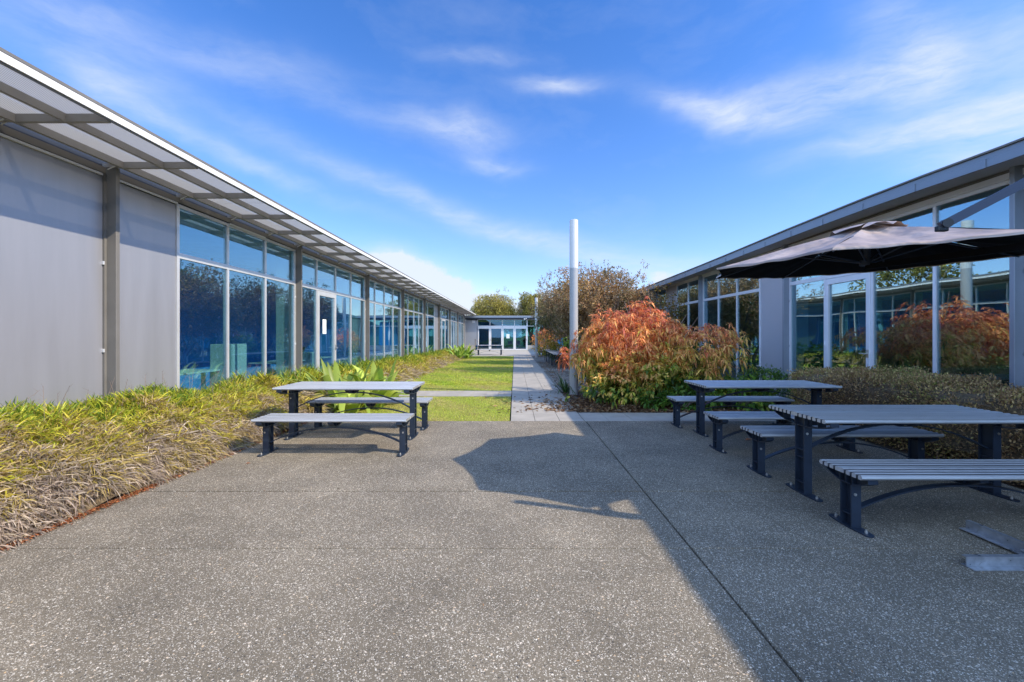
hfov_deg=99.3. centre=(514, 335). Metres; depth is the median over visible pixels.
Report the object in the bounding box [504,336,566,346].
ground
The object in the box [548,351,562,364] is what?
trestle table
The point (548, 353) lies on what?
trestle table
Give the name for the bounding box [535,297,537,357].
pole
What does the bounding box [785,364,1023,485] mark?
hedge
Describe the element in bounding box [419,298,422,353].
window
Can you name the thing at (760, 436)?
bench
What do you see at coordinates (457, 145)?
sky
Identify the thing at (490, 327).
door
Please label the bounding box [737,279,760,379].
window
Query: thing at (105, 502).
border soil
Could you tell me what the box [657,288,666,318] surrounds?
window
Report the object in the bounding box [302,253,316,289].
window
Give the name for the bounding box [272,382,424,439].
picnic table
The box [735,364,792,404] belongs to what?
fern bush
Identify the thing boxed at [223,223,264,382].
window
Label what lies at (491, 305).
tree
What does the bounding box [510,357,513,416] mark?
path bed
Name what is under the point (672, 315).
tree
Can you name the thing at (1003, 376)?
desk
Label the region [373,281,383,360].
window
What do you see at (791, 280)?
window
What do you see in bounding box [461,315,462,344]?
window
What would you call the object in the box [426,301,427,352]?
window
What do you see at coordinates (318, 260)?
window
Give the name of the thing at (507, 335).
door
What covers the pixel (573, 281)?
pole
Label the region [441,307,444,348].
window
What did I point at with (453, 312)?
window
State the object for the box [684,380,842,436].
picnic table
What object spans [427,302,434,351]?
window
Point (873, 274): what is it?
window
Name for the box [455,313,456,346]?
window
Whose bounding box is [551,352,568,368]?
trestle table
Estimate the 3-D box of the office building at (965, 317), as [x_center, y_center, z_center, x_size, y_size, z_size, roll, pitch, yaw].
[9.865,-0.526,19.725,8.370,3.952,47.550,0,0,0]
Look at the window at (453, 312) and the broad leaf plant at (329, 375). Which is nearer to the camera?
the broad leaf plant at (329, 375)
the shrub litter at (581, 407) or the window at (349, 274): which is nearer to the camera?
the shrub litter at (581, 407)
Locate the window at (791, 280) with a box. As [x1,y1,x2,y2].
[789,276,825,393]
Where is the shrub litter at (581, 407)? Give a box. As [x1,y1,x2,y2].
[484,390,762,412]
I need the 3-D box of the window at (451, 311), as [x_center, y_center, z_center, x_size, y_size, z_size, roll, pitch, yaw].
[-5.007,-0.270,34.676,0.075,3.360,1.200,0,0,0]
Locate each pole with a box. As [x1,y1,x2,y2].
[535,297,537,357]
[570,219,577,394]
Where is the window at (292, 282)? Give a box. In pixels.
[261,238,295,374]
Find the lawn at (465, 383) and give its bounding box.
[359,356,513,420]
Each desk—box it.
[180,369,219,389]
[248,360,305,363]
[320,356,331,369]
[952,374,1008,381]
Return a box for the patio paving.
[0,421,1023,681]
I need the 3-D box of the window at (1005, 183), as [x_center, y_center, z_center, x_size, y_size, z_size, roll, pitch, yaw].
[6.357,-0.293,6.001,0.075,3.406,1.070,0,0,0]
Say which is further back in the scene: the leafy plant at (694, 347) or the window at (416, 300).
the window at (416, 300)
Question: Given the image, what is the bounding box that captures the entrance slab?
[472,350,550,355]
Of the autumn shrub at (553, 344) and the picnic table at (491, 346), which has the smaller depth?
the autumn shrub at (553, 344)
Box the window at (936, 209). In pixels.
[875,203,940,373]
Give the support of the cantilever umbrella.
on the patio paving
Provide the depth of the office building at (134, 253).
5.77 m
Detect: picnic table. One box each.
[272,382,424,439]
[477,345,502,354]
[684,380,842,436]
[769,405,1023,501]
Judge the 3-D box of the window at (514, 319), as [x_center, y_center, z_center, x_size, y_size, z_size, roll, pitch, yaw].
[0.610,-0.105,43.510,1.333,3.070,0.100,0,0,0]
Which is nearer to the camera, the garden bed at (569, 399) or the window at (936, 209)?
the window at (936, 209)
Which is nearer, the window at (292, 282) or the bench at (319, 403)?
the bench at (319, 403)
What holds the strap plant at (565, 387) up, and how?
on the garden bed at (569, 399)
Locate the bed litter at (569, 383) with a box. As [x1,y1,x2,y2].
[539,362,726,410]
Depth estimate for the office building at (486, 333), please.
43.50 m
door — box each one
[318,291,337,371]
[442,319,445,348]
[478,327,489,348]
[490,327,501,348]
[502,327,514,349]
[515,327,526,349]
[824,272,870,368]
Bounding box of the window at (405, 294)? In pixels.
[404,293,407,354]
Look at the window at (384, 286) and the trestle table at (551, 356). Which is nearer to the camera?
the window at (384, 286)
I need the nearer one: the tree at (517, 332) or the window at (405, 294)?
the window at (405, 294)
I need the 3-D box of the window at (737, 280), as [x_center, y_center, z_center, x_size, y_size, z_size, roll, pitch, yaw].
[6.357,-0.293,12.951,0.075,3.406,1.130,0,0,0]
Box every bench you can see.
[251,413,413,456]
[306,397,432,430]
[477,349,501,354]
[667,396,794,427]
[703,411,862,453]
[740,426,943,477]
[819,459,1023,537]
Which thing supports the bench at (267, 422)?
on the patio paving
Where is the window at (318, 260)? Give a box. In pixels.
[314,258,335,370]
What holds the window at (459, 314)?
in the office building at (134, 253)
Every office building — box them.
[0,47,475,408]
[465,315,562,349]
[625,137,1023,397]
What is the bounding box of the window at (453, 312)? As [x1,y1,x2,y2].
[453,312,454,348]
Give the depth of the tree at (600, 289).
16.98 m
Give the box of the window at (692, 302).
[688,278,697,303]
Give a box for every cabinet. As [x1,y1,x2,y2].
[210,344,246,386]
[302,352,313,367]
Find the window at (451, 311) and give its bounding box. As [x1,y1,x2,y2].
[451,311,452,348]
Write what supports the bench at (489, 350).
on the entrance slab
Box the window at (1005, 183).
[936,180,1008,205]
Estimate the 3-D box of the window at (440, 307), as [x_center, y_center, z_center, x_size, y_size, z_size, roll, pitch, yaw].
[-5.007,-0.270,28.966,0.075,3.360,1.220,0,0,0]
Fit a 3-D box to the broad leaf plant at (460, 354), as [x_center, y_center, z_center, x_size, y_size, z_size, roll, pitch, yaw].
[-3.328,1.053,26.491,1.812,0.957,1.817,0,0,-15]
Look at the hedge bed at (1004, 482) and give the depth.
5.58 m
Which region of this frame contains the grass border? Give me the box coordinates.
[0,347,462,553]
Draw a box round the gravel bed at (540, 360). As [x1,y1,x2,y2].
[533,357,597,391]
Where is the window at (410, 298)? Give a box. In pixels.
[408,294,413,354]
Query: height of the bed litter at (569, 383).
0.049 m
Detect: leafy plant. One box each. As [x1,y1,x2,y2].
[562,333,581,363]
[638,384,723,410]
[685,340,731,378]
[706,372,781,410]
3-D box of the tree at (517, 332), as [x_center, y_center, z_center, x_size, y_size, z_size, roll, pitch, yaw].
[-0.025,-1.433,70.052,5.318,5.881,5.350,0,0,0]
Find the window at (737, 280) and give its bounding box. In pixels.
[718,271,739,378]
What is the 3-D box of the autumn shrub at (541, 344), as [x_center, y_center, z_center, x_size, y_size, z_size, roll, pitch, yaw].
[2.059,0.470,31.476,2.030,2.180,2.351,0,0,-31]
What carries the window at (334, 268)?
in the office building at (134, 253)
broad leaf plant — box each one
[286,355,399,412]
[325,390,377,412]
[338,358,418,407]
[445,346,471,358]
[448,343,474,353]
[456,344,476,357]
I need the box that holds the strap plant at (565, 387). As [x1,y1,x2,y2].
[543,372,581,396]
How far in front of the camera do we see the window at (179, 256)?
6.45 m
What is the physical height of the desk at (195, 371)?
0.740 m
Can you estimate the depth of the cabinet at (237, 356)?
8.81 m
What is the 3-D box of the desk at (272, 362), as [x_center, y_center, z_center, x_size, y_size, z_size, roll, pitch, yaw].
[-6.300,1.050,11.700,0.760,0.740,1.600,0,0,0]
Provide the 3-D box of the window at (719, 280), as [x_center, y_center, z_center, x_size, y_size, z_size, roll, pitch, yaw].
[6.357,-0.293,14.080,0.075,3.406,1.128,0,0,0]
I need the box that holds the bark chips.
[0,422,307,551]
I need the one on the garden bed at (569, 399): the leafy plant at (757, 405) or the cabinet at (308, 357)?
the leafy plant at (757, 405)
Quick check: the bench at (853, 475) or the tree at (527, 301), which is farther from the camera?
the tree at (527, 301)
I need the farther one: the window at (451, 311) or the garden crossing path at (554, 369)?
the window at (451, 311)
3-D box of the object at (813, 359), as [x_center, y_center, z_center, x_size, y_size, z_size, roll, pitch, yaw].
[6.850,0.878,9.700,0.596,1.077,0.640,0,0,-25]
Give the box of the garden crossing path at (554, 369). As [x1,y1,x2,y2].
[542,368,581,370]
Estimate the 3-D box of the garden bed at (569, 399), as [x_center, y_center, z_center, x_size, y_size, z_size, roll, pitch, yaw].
[3.895,1.462,25.805,5.410,0.001,35.190,0,0,0]
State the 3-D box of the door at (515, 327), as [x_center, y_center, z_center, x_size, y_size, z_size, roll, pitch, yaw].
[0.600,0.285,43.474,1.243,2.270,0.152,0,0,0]
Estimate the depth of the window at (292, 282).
8.79 m
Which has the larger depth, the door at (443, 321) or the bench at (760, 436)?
the door at (443, 321)
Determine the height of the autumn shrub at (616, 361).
2.538 m
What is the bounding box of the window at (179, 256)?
[173,203,226,388]
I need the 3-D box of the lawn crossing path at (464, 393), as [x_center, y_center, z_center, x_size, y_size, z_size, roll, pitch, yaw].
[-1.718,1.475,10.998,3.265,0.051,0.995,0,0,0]
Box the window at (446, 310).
[445,309,448,347]
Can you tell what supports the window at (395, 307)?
in the office building at (134, 253)
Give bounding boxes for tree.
[470,287,517,332]
[504,310,525,340]
[509,288,543,344]
[528,273,616,344]
[530,280,568,342]
[535,259,683,345]
[651,283,685,340]
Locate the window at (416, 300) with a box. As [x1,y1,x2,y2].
[414,296,418,353]
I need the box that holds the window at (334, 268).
[333,266,350,297]
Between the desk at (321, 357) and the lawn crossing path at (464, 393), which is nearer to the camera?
the lawn crossing path at (464, 393)
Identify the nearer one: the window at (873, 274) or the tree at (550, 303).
the window at (873, 274)
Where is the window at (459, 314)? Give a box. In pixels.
[459,314,460,346]
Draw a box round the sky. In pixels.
[0,0,1023,335]
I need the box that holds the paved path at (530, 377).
[511,356,775,420]
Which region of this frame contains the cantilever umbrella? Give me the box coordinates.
[716,178,1023,570]
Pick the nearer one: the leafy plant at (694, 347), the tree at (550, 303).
the leafy plant at (694, 347)
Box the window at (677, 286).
[676,281,689,328]
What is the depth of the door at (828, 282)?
8.35 m
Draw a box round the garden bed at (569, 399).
[532,356,771,412]
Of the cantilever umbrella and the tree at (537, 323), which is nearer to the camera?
the cantilever umbrella
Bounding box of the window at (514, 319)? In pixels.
[514,319,527,349]
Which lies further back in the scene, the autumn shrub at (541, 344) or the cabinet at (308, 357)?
the autumn shrub at (541, 344)
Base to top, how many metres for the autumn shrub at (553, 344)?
2.836 m
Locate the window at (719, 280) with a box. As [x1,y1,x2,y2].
[703,272,720,347]
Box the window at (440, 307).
[440,307,441,348]
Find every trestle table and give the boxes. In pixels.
[545,350,559,362]
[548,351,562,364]
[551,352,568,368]
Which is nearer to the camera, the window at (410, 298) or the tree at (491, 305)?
the window at (410, 298)
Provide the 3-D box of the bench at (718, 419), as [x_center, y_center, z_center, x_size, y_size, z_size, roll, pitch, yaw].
[3.430,1.224,5.560,1.850,0.449,0.439,0,0,0]
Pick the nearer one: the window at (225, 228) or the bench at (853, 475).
the bench at (853, 475)
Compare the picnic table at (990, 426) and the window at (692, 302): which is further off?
the window at (692, 302)
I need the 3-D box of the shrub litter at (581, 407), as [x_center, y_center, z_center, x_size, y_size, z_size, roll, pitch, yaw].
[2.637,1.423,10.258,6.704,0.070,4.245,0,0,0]
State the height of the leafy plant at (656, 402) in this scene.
0.623 m
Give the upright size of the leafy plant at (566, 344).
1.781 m
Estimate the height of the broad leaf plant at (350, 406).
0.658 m
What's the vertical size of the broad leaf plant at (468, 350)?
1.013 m
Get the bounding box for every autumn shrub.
[530,330,558,355]
[534,329,580,361]
[556,291,766,409]
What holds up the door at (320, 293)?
in the office building at (134, 253)
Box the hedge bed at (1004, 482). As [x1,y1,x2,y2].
[839,424,1023,488]
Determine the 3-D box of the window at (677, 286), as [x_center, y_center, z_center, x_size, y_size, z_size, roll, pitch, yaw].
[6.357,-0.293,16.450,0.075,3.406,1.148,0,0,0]
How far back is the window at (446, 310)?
32.28 m
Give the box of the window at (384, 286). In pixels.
[383,285,392,356]
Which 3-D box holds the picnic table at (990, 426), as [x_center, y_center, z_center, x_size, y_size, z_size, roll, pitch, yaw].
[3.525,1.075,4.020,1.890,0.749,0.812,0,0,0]
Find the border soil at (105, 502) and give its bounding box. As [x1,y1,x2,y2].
[94,491,135,507]
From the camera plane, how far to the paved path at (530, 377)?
9.03 m
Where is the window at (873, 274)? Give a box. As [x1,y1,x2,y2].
[825,272,876,370]
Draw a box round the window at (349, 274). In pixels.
[348,272,364,365]
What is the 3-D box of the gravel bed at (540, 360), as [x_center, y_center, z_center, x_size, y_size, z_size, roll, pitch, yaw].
[2.397,1.456,20.600,2.405,0.001,18.800,0,0,0]
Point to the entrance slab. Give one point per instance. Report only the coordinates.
(512, 353)
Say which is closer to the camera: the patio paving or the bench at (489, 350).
the patio paving
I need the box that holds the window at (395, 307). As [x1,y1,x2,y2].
[391,289,400,356]
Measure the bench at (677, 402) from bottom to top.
0.449 m
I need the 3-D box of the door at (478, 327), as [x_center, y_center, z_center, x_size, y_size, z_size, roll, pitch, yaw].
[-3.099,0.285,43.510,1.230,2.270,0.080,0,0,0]
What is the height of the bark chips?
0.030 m
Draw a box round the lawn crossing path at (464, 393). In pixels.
[398,391,511,396]

